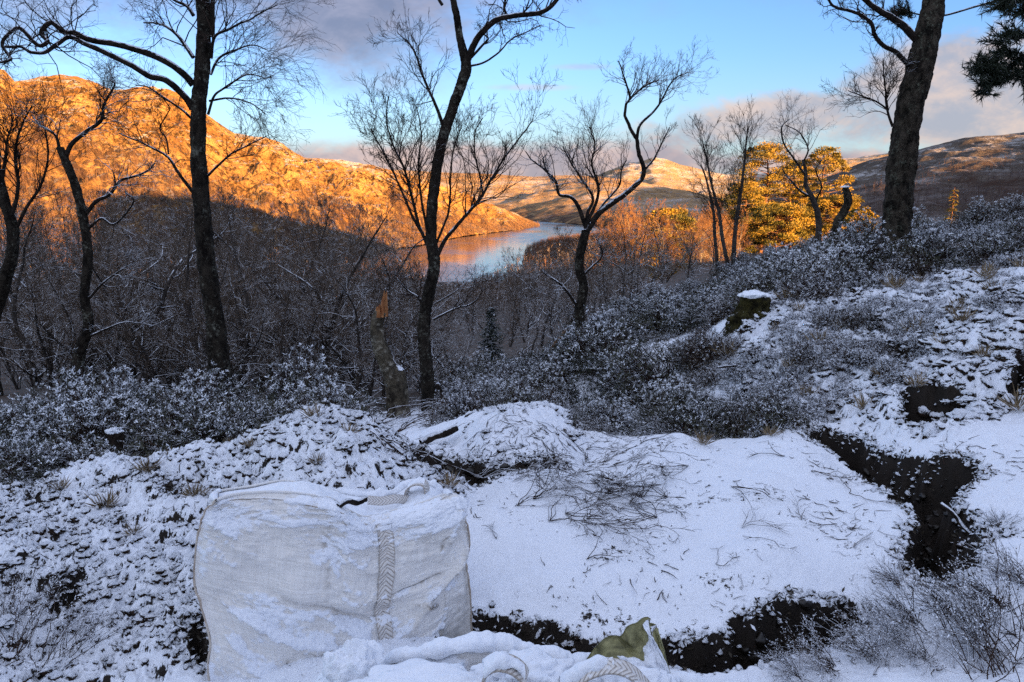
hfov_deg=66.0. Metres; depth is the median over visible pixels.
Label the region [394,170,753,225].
hillside
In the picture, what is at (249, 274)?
bare tree
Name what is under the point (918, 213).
thicket shrub
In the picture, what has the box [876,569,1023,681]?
upright heather
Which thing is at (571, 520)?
heather bough
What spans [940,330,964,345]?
heather tuft
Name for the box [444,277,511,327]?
bare tree
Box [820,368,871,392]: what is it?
heather mat
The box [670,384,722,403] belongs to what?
heather clump
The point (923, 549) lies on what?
bank litter
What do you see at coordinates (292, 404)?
evergreen shrub
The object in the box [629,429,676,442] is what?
heather twig
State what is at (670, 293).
hillside shrub
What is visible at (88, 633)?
upright heather
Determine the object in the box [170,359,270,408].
evergreen shrub
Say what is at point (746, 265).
hillside shrub
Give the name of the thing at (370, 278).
bare tree
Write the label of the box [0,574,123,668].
upright heather
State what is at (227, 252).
bare tree
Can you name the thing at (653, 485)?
heather bough
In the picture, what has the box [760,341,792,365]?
heather mat
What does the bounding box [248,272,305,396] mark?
bare sapling
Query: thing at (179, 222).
bare tree
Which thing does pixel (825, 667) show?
heather
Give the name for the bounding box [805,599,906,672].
heather
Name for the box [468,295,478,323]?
bare tree
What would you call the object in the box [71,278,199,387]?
bare sapling
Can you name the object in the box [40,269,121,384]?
bare sapling
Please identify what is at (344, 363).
bare sapling
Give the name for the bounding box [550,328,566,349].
fallen branch
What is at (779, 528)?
heather twig
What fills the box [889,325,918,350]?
heather mat
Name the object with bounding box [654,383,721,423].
edge shrub
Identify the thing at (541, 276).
bare tree
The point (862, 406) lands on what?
grass tuft
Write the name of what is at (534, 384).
shrub
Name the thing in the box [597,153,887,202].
mountain
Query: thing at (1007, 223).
thicket shrub
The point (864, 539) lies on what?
heather twig
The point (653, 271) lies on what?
bare tree
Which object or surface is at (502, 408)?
peat clod
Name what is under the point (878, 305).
heather mat
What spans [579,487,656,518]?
heather bough
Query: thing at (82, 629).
upright heather
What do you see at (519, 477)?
heather bough
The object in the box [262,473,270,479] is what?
peat clod
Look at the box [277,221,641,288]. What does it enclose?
lake
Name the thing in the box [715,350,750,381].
heather mat
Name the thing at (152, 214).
bare tree
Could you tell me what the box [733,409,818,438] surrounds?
heather clump
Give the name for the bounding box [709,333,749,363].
heather clump
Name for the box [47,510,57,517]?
peat clod
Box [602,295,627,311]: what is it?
hillside shrub
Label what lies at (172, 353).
bare sapling
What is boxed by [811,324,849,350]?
heather mat
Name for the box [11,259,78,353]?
bare tree
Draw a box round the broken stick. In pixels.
[337,496,367,507]
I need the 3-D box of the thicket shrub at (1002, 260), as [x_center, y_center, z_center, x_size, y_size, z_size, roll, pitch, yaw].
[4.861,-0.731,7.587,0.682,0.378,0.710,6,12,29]
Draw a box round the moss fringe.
[1,320,1023,674]
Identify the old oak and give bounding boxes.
[817,0,944,259]
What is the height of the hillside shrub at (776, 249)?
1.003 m
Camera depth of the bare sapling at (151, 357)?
15.35 m
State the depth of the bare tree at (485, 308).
56.49 m
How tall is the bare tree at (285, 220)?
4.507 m
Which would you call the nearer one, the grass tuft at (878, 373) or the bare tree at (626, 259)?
the grass tuft at (878, 373)
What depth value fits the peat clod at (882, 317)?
6.08 m
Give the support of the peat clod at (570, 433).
on the ground
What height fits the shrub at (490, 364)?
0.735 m
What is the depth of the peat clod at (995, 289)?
5.59 m
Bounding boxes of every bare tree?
[0,179,92,387]
[0,185,65,304]
[0,187,79,370]
[0,199,80,346]
[0,208,61,345]
[0,219,95,345]
[0,220,195,389]
[0,222,45,348]
[0,235,99,387]
[1,224,31,343]
[3,195,267,387]
[4,199,113,353]
[5,215,48,333]
[8,199,72,351]
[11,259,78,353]
[12,200,79,362]
[20,200,141,355]
[20,231,107,382]
[26,231,234,387]
[40,186,81,312]
[53,191,140,382]
[55,206,113,309]
[56,189,126,354]
[57,222,202,388]
[62,204,131,326]
[70,215,135,357]
[71,211,124,269]
[78,186,200,362]
[81,205,142,338]
[91,254,155,365]
[96,187,195,309]
[107,214,144,315]
[108,196,192,371]
[112,184,245,388]
[112,235,170,354]
[125,195,218,374]
[128,227,178,342]
[133,222,170,299]
[135,212,195,354]
[138,184,230,380]
[142,239,175,308]
[143,195,219,313]
[147,176,257,368]
[156,197,201,304]
[157,232,257,344]
[172,186,269,317]
[172,202,224,318]
[175,234,307,372]
[180,191,365,390]
[181,189,277,375]
[184,199,264,315]
[203,190,291,394]
[213,208,263,359]
[213,221,269,357]
[216,223,257,366]
[217,203,279,302]
[219,243,295,358]
[221,209,272,280]
[223,223,370,386]
[224,232,361,379]
[225,224,414,392]
[225,259,274,392]
[226,214,282,310]
[232,202,314,385]
[232,258,299,380]
[238,265,294,368]
[239,212,310,335]
[248,179,368,391]
[249,219,281,299]
[253,172,407,386]
[257,206,450,385]
[263,198,335,331]
[265,230,376,359]
[274,204,387,380]
[285,202,370,380]
[291,195,379,365]
[295,193,396,345]
[303,246,404,359]
[312,221,354,294]
[334,204,389,326]
[334,254,393,347]
[337,219,402,336]
[339,218,440,384]
[339,262,489,391]
[351,259,418,396]
[351,260,401,364]
[360,249,448,387]
[363,218,403,342]
[364,231,400,298]
[366,275,426,346]
[380,243,422,301]
[384,265,427,324]
[388,254,436,374]
[388,254,439,345]
[389,238,414,301]
[406,260,435,304]
[430,283,454,354]
[431,278,474,354]
[433,288,446,330]
[434,290,482,324]
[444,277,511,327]
[454,317,483,351]
[461,298,476,332]
[463,279,483,332]
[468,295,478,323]
[469,290,510,335]
[475,286,503,327]
[478,272,499,309]
[484,279,502,312]
[493,254,604,332]
[495,263,529,346]
[496,260,561,326]
[496,262,535,342]
[499,252,560,332]
[499,263,575,354]
[499,311,523,341]
[502,246,532,305]
[502,276,529,346]
[505,297,555,358]
[506,247,555,321]
[510,255,543,302]
[513,254,533,308]
[516,258,536,316]
[518,249,544,295]
[519,255,568,312]
[525,288,547,327]
[529,259,565,331]
[534,278,574,342]
[539,241,566,298]
[546,241,572,312]
[546,283,557,322]
[548,259,567,321]
[553,224,615,302]
[554,236,578,282]
[554,240,578,299]
[556,251,599,322]
[556,252,588,312]
[557,259,590,319]
[558,277,587,326]
[563,243,592,299]
[564,229,658,292]
[565,274,602,322]
[566,248,586,296]
[568,246,622,314]
[584,218,652,293]
[586,251,621,313]
[587,233,619,305]
[589,208,647,281]
[589,231,621,307]
[590,200,664,309]
[591,246,614,294]
[593,208,627,282]
[593,222,624,282]
[595,249,681,303]
[596,226,634,292]
[600,212,637,271]
[605,209,622,267]
[606,227,647,297]
[608,197,655,284]
[608,202,643,268]
[611,206,667,281]
[612,199,672,296]
[612,241,629,291]
[616,242,651,293]
[625,218,660,282]
[625,231,675,290]
[631,210,659,280]
[636,196,673,272]
[637,208,722,271]
[642,206,676,282]
[644,208,677,279]
[654,197,690,270]
[656,232,680,276]
[658,240,697,282]
[659,240,672,282]
[664,209,752,275]
[667,215,700,273]
[674,210,717,268]
[675,214,725,268]
[675,228,706,276]
[680,226,711,278]
[683,208,704,234]
[687,221,727,274]
[688,215,722,264]
[691,212,712,266]
[694,204,726,264]
[698,204,730,261]
[700,227,722,264]
[704,217,720,265]
[707,214,737,258]
[712,223,739,262]
[719,221,744,260]
[720,227,745,258]
[727,210,750,254]
[730,208,750,252]
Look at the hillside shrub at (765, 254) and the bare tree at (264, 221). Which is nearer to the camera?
the hillside shrub at (765, 254)
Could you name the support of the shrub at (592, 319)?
on the ground
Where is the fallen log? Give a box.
[419,424,458,444]
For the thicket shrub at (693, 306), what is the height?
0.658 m
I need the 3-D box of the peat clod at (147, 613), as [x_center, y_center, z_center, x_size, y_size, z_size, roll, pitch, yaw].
[-1.373,1.030,2.980,0.124,0.071,0.087,-5,7,-4]
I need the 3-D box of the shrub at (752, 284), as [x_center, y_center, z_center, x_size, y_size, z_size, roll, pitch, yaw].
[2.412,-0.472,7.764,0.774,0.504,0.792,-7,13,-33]
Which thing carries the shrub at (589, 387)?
on the ground
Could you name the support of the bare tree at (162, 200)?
on the ground
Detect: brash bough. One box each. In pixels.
[352,399,440,423]
[360,404,551,493]
[368,397,437,413]
[387,398,483,431]
[418,393,490,417]
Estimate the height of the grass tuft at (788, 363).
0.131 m
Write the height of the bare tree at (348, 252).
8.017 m
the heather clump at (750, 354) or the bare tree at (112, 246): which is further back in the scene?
the bare tree at (112, 246)
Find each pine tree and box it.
[633,207,703,279]
[723,182,772,253]
[725,141,813,253]
[740,202,814,247]
[761,164,817,246]
[790,146,855,234]
[797,194,864,238]
[842,206,879,236]
[882,0,1023,107]
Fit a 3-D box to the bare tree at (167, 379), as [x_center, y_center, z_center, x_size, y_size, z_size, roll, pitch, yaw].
[-7.271,-0.392,15.488,2.442,3.807,4.150,9,14,40]
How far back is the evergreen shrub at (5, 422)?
7.80 m
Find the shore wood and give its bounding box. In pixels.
[521,218,797,290]
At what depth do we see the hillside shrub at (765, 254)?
23.97 m
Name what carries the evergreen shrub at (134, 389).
on the ground
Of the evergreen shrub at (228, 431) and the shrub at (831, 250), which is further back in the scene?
the shrub at (831, 250)
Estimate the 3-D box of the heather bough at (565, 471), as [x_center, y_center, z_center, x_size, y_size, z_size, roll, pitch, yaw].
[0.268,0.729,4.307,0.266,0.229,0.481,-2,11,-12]
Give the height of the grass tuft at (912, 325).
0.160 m
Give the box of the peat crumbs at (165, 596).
[0,403,466,681]
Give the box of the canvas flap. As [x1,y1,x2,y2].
[587,617,670,673]
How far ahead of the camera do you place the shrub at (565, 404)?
7.07 m
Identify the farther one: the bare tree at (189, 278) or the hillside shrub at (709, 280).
the hillside shrub at (709, 280)
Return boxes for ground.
[0,217,1023,681]
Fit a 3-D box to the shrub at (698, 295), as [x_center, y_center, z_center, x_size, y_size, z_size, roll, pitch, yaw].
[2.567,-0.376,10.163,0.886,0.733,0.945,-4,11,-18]
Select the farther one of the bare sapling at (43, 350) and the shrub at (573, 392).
the bare sapling at (43, 350)
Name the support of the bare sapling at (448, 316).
on the ground
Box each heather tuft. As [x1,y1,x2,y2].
[696,394,735,409]
[767,321,792,335]
[767,374,787,383]
[794,310,807,319]
[813,278,851,296]
[830,337,891,369]
[839,300,861,314]
[868,356,900,374]
[874,365,923,388]
[876,292,922,317]
[900,280,927,290]
[900,283,931,296]
[914,268,946,282]
[916,297,943,314]
[916,311,943,326]
[923,281,944,295]
[927,295,950,305]
[936,346,968,359]
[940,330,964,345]
[946,276,964,289]
[969,286,1023,314]
[988,275,1003,285]
[989,313,1010,327]
[994,267,1013,277]
[1002,270,1023,283]
[1015,334,1023,359]
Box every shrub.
[0,386,70,440]
[0,397,76,466]
[0,400,33,427]
[0,414,12,436]
[0,418,58,473]
[0,420,87,484]
[5,399,84,438]
[8,348,153,412]
[8,427,145,486]
[16,386,158,460]
[23,381,110,423]
[36,363,197,453]
[82,366,176,425]
[82,390,138,425]
[105,380,228,457]
[124,368,284,457]
[124,379,170,411]
[124,408,185,450]
[126,369,237,424]
[163,400,233,430]
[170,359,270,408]
[194,404,253,443]
[198,383,291,424]
[220,402,280,432]
[242,389,363,428]
[243,406,301,433]
[249,343,359,412]
[250,363,389,419]
[283,374,366,413]
[414,383,495,427]
[431,379,497,416]
[434,352,476,382]
[436,354,486,389]
[436,373,482,406]
[443,364,493,389]
[444,376,474,395]
[451,344,511,376]
[465,373,516,404]
[470,350,526,380]
[473,357,521,388]
[474,374,506,400]
[480,347,541,378]
[480,359,512,376]
[481,369,567,405]
[481,378,543,406]
[497,344,540,363]
[501,372,549,391]
[502,366,523,383]
[504,357,538,372]
[511,352,581,391]
[512,367,543,381]
[519,354,542,368]
[520,363,571,387]
[527,383,575,409]
[528,339,559,361]
[529,365,607,405]
[538,333,597,383]
[539,304,658,381]
[544,335,589,361]
[550,398,582,415]
[554,326,602,353]
[562,305,588,326]
[564,395,581,413]
[571,365,655,413]
[571,395,616,427]
[573,304,619,341]
[573,332,667,389]
[573,413,621,435]
[584,399,648,428]
[585,372,622,392]
[588,307,615,325]
[588,324,697,403]
[588,396,658,436]
[597,305,616,318]
[598,293,626,309]
[600,293,690,339]
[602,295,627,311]
[606,305,635,326]
[607,298,645,324]
[608,373,693,420]
[609,304,626,315]
[620,289,650,317]
[623,325,660,344]
[628,416,659,434]
[632,378,703,422]
[635,406,672,429]
[637,279,666,299]
[637,296,669,321]
[642,290,687,314]
[643,422,694,434]
[646,283,699,308]
[649,327,678,343]
[653,303,693,337]
[653,394,732,439]
[654,299,691,329]
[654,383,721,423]
[659,286,682,302]
[662,322,744,372]
[663,336,696,369]
[667,286,735,332]
[670,361,715,392]
[671,277,701,292]
[674,287,714,309]
[677,269,734,304]
[680,280,696,293]
[682,277,706,295]
[683,280,707,292]
[683,287,726,332]
[688,283,724,307]
[689,292,735,325]
[689,397,737,427]
[690,323,713,335]
[695,390,724,411]
[697,401,751,438]
[705,261,757,289]
[705,274,722,284]
[708,261,729,278]
[715,270,746,291]
[718,255,773,284]
[718,267,741,281]
[718,276,740,293]
[719,268,781,307]
[722,261,745,278]
[727,383,792,418]
[728,253,803,286]
[729,247,807,289]
[729,249,751,267]
[730,278,764,302]
[732,379,809,437]
[738,258,749,266]
[740,260,759,272]
[743,242,829,287]
[745,249,779,263]
[750,243,782,268]
[753,246,793,268]
[762,263,819,292]
[763,239,876,278]
[764,242,885,293]
[769,257,858,303]
[776,242,867,281]
[787,237,814,251]
[795,231,843,254]
[795,244,864,268]
[797,221,866,262]
[798,235,823,246]
[803,272,847,285]
[816,220,909,277]
[836,263,916,290]
[837,207,881,252]
[841,219,862,237]
[864,251,941,280]
[865,225,934,252]
[881,222,984,275]
[911,203,944,225]
[912,211,944,231]
[913,221,963,243]
[917,261,976,278]
[923,217,962,234]
[933,215,978,232]
[947,206,981,223]
[947,237,993,264]
[948,222,997,244]
[948,227,1023,260]
[953,195,1009,228]
[967,221,1007,235]
[974,214,1009,231]
[977,246,1023,270]
[978,192,1023,216]
[982,209,1021,226]
[985,213,1023,239]
[987,222,1020,241]
[990,212,1023,231]
[994,190,1023,217]
[1001,224,1023,251]
[1011,210,1023,219]
[1012,232,1023,250]
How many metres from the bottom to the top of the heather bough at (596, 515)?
0.108 m
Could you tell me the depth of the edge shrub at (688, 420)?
5.43 m
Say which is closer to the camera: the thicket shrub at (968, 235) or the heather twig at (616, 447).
the heather twig at (616, 447)
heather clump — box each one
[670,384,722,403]
[680,349,708,371]
[683,363,726,392]
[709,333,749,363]
[715,370,772,405]
[720,381,797,437]
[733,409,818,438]
[739,341,781,369]
[754,367,825,398]
[758,309,817,329]
[771,329,814,353]
[776,334,843,374]
[782,384,840,423]
[807,299,852,331]
[813,326,868,347]
[828,300,898,336]
[832,295,897,316]
[838,332,899,367]
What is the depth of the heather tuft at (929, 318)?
5.83 m
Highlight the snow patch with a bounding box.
[946,408,981,420]
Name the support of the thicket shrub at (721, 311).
on the ground
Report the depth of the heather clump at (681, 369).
6.82 m
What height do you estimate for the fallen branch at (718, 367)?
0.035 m
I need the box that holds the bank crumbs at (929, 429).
[736,263,1023,438]
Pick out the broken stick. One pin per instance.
(351, 501)
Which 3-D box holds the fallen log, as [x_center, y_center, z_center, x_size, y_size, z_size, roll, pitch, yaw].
[-0.466,0.600,5.020,0.276,0.108,0.056,-8,13,-35]
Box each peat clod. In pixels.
[0,556,24,569]
[0,614,16,628]
[0,625,22,645]
[4,598,24,620]
[21,515,28,521]
[39,655,77,676]
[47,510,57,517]
[47,521,65,534]
[91,588,106,598]
[100,553,106,562]
[101,653,112,661]
[109,482,127,487]
[110,502,126,507]
[112,639,122,651]
[119,669,125,679]
[131,605,164,624]
[150,543,163,551]
[158,627,176,649]
[183,549,194,557]
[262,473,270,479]
[313,456,323,465]
[315,439,329,443]
[329,427,343,436]
[334,437,353,453]
[350,426,363,431]
[355,436,372,448]
[383,452,406,465]
[481,427,490,433]
[498,406,507,411]
[510,444,520,449]
[563,427,576,440]
[574,429,582,436]
[740,319,755,331]
[768,316,785,325]
[797,327,807,333]
[807,344,827,363]
[835,402,843,408]
[845,394,856,403]
[862,293,885,299]
[866,412,879,421]
[867,313,885,320]
[875,389,891,396]
[893,309,904,313]
[896,369,913,382]
[910,369,928,375]
[917,336,942,350]
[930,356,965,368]
[932,308,947,314]
[938,416,946,422]
[940,399,953,404]
[942,350,951,355]
[947,346,962,355]
[954,395,986,407]
[978,367,995,375]
[985,285,1006,297]
[990,326,997,331]
[992,400,1011,410]
[995,407,1008,413]
[997,390,1005,396]
[1002,360,1019,367]
[1007,285,1023,299]
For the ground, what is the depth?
3.65 m
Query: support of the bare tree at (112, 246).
on the ground
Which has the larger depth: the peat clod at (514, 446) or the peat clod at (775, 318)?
the peat clod at (775, 318)
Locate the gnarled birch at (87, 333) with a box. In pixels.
[0,46,185,394]
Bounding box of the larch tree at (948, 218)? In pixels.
[942,189,958,221]
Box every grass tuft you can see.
[45,474,73,490]
[82,482,122,508]
[122,519,146,535]
[129,455,163,472]
[174,479,210,496]
[238,434,257,446]
[297,403,323,417]
[302,449,326,464]
[330,420,359,432]
[435,469,461,487]
[690,429,717,445]
[711,340,740,356]
[762,423,785,435]
[766,321,778,330]
[774,286,796,299]
[779,356,801,368]
[789,300,805,310]
[791,383,821,395]
[803,326,839,343]
[848,388,876,409]
[869,362,891,378]
[877,268,906,288]
[899,315,926,332]
[901,371,930,387]
[911,272,930,281]
[926,333,956,343]
[942,300,965,313]
[942,305,977,322]
[949,295,968,304]
[964,339,997,357]
[973,260,1001,279]
[979,279,1012,289]
[981,263,1005,273]
[995,382,1023,410]
[1009,252,1023,266]
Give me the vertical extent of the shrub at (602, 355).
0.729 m
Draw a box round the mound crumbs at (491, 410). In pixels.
[422,400,590,452]
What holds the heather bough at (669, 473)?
on the ground
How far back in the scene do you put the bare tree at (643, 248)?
74.25 m
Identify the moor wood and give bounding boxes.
[771,150,1023,214]
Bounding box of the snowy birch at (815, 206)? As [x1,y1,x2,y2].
[759,90,852,244]
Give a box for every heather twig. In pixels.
[481,521,496,538]
[551,407,616,436]
[586,433,633,449]
[587,524,622,558]
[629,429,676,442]
[655,440,704,460]
[710,545,740,565]
[732,486,780,521]
[741,506,799,534]
[743,535,798,552]
[749,443,784,456]
[789,493,809,519]
[811,468,856,479]
[835,473,899,504]
[853,530,873,547]
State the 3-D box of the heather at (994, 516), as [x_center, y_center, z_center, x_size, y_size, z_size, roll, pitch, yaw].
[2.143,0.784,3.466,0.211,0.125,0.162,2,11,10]
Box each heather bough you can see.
[510,456,583,485]
[517,459,581,506]
[518,456,612,514]
[533,465,606,533]
[534,443,585,477]
[564,482,646,538]
[565,472,644,508]
[579,448,643,471]
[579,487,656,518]
[582,491,639,524]
[583,471,640,494]
[589,467,661,508]
[597,488,699,551]
[603,460,701,500]
[611,443,658,475]
[611,456,666,484]
[620,479,688,518]
[634,449,688,477]
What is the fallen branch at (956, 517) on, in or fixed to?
on the ground
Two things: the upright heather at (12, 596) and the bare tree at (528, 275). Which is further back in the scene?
the bare tree at (528, 275)
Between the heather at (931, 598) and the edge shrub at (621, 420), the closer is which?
the heather at (931, 598)
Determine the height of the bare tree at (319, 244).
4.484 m
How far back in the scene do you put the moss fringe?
3.56 m
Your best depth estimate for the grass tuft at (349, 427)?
3.98 m
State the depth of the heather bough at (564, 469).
4.07 m
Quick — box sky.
[0,0,1023,176]
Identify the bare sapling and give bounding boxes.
[0,298,63,387]
[0,299,33,389]
[0,309,87,388]
[4,259,90,386]
[8,278,132,384]
[16,269,79,386]
[17,290,85,387]
[26,292,81,378]
[28,306,103,382]
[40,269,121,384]
[55,308,125,385]
[67,280,155,380]
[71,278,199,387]
[71,290,133,382]
[76,292,135,380]
[91,262,166,386]
[101,262,155,388]
[110,325,194,380]
[112,299,154,379]
[116,302,145,386]
[134,327,163,379]
[144,314,189,388]
[148,315,204,381]
[149,233,255,392]
[151,303,205,387]
[152,290,230,388]
[158,309,181,381]
[171,271,229,386]
[173,300,206,374]
[174,270,244,386]
[186,252,292,393]
[186,299,292,385]
[223,287,285,389]
[227,282,265,379]
[230,291,328,393]
[231,326,258,381]
[232,297,294,389]
[234,295,314,390]
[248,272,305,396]
[273,283,352,385]
[277,295,335,387]
[277,334,315,381]
[279,286,347,390]
[285,248,413,402]
[296,308,397,399]
[302,274,358,384]
[313,301,373,385]
[314,304,373,382]
[318,329,368,384]
[345,282,448,404]
[345,287,413,403]
[350,290,412,384]
[366,304,466,395]
[371,275,439,387]
[376,287,453,391]
[376,302,407,390]
[377,327,445,383]
[387,292,460,389]
[391,295,480,396]
[395,289,440,382]
[398,294,439,368]
[430,302,457,380]
[430,314,471,375]
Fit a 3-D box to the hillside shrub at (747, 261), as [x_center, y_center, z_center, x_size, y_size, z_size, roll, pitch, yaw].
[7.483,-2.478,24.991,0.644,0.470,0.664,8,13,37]
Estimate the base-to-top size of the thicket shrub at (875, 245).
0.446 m
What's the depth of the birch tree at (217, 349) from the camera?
8.61 m
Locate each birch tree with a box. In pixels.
[0,0,340,399]
[0,64,110,395]
[334,0,580,411]
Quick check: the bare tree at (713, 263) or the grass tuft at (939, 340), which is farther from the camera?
the bare tree at (713, 263)
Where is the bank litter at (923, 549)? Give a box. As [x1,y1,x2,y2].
[795,405,1023,675]
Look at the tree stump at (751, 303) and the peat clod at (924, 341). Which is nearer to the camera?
the peat clod at (924, 341)
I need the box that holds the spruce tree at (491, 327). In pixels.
[475,305,508,364]
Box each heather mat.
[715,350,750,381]
[741,363,769,379]
[758,326,802,347]
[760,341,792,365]
[770,294,800,312]
[772,359,796,374]
[774,362,814,384]
[775,319,813,334]
[789,322,829,343]
[791,400,822,427]
[794,291,824,309]
[796,311,820,322]
[796,386,836,410]
[804,341,848,375]
[808,297,843,316]
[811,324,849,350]
[812,375,836,390]
[819,312,844,329]
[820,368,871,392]
[824,384,853,400]
[832,333,881,350]
[846,342,893,366]
[851,287,903,306]
[855,349,899,374]
[860,295,899,312]
[865,330,890,347]
[868,348,913,384]
[876,307,916,322]
[886,306,942,344]
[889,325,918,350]
[903,322,947,349]
[909,339,940,358]
[913,317,934,338]
[918,304,947,320]
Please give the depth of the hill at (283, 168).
870.44 m
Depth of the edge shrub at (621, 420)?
5.52 m
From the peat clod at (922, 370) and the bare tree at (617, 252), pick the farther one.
the bare tree at (617, 252)
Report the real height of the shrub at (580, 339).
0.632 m
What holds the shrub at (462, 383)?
on the ground
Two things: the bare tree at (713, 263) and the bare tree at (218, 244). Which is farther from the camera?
the bare tree at (713, 263)
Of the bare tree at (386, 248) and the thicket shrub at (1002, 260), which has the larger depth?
the bare tree at (386, 248)
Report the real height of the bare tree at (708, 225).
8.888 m
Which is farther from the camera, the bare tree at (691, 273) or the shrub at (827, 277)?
the bare tree at (691, 273)
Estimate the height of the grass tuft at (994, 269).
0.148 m
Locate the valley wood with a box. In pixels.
[23,229,604,319]
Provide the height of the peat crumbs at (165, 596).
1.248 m
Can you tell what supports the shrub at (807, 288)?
on the ground
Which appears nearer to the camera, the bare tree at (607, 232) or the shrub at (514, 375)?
the shrub at (514, 375)
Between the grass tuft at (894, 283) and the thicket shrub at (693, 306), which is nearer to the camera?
the grass tuft at (894, 283)
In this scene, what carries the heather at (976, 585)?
on the ground
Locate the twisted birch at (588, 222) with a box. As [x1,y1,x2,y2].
[507,36,719,330]
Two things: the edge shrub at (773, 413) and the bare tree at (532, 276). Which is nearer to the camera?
the edge shrub at (773, 413)
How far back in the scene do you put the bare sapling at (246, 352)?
10.89 m
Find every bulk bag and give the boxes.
[193,477,472,680]
[315,630,707,681]
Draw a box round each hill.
[0,69,539,267]
[768,132,1023,218]
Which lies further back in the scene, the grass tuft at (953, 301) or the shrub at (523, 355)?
the shrub at (523, 355)
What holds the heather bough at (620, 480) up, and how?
on the ground
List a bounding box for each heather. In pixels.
[0,556,72,621]
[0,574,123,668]
[25,580,122,681]
[52,597,125,665]
[749,629,825,681]
[778,613,849,681]
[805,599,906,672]
[828,578,928,669]
[845,559,951,649]
[856,550,906,592]
[858,595,958,674]
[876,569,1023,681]
[891,549,988,626]
[899,535,1023,660]
[922,594,1010,673]
[923,537,1020,628]
[927,562,1023,681]
[955,525,1023,586]
[976,506,1022,527]
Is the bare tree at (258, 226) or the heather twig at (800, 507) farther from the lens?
the bare tree at (258, 226)
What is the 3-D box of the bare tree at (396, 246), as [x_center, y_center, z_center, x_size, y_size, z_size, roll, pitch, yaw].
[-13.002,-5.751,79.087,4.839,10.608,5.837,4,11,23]
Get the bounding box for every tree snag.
[370,290,410,417]
[831,185,852,244]
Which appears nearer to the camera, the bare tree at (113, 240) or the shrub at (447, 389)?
the shrub at (447, 389)
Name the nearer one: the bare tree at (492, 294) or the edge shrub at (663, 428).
the edge shrub at (663, 428)
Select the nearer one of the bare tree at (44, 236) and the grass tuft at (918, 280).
the grass tuft at (918, 280)
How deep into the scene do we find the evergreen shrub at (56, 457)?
5.52 m
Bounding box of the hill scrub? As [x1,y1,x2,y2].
[5,74,534,225]
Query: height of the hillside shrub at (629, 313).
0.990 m
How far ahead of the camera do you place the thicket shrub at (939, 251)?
7.69 m
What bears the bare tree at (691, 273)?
on the ground
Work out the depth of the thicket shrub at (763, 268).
10.17 m
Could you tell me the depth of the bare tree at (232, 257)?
21.38 m
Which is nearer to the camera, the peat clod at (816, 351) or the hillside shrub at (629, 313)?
the peat clod at (816, 351)
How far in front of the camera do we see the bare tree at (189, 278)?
18.00 m
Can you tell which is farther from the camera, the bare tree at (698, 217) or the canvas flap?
the bare tree at (698, 217)
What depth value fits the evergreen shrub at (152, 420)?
6.09 m
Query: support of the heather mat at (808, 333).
on the ground
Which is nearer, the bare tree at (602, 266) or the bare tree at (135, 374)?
the bare tree at (135, 374)
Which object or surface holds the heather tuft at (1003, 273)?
on the ground
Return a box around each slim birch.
[678,113,748,268]
[686,135,733,269]
[694,98,774,266]
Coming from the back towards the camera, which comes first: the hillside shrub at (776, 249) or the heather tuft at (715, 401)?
the hillside shrub at (776, 249)
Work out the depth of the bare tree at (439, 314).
31.81 m
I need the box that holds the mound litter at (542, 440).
[386,405,696,483]
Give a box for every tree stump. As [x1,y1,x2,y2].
[104,427,124,453]
[397,366,408,402]
[723,290,770,336]
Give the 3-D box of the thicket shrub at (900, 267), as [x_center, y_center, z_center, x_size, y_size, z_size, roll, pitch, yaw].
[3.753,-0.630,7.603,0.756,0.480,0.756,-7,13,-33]
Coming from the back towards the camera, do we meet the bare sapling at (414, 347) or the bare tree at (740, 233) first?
the bare tree at (740, 233)
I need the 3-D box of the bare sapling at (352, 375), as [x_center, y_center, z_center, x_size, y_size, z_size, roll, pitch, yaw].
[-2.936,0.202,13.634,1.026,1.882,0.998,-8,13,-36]
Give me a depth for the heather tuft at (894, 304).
6.18 m
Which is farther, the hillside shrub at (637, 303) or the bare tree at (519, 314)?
the bare tree at (519, 314)
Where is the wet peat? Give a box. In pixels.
[417,433,966,664]
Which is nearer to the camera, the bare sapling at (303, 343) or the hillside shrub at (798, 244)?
the bare sapling at (303, 343)
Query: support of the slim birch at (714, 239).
on the ground
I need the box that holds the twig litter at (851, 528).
[465,433,890,666]
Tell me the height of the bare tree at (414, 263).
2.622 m
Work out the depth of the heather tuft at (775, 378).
5.87 m
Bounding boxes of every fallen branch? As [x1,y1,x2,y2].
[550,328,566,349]
[717,365,747,368]
[940,502,971,535]
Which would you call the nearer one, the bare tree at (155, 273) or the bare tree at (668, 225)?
the bare tree at (155, 273)
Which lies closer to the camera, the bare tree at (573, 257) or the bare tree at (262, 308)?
the bare tree at (262, 308)
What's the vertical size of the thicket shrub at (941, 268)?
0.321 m
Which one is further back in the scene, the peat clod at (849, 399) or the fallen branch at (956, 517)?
the peat clod at (849, 399)
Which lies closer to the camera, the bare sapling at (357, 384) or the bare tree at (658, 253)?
the bare sapling at (357, 384)
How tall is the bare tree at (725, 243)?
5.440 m
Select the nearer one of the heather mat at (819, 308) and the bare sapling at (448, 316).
the heather mat at (819, 308)
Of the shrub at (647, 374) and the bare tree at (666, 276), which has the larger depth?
the bare tree at (666, 276)
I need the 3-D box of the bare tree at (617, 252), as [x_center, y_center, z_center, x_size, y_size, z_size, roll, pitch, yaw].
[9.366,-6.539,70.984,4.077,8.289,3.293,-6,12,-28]
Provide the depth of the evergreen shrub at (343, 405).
6.99 m
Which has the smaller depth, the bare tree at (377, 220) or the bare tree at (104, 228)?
the bare tree at (104, 228)
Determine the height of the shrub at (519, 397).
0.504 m
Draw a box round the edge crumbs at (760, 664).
[2,320,1023,674]
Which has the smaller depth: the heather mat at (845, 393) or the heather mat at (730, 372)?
the heather mat at (845, 393)

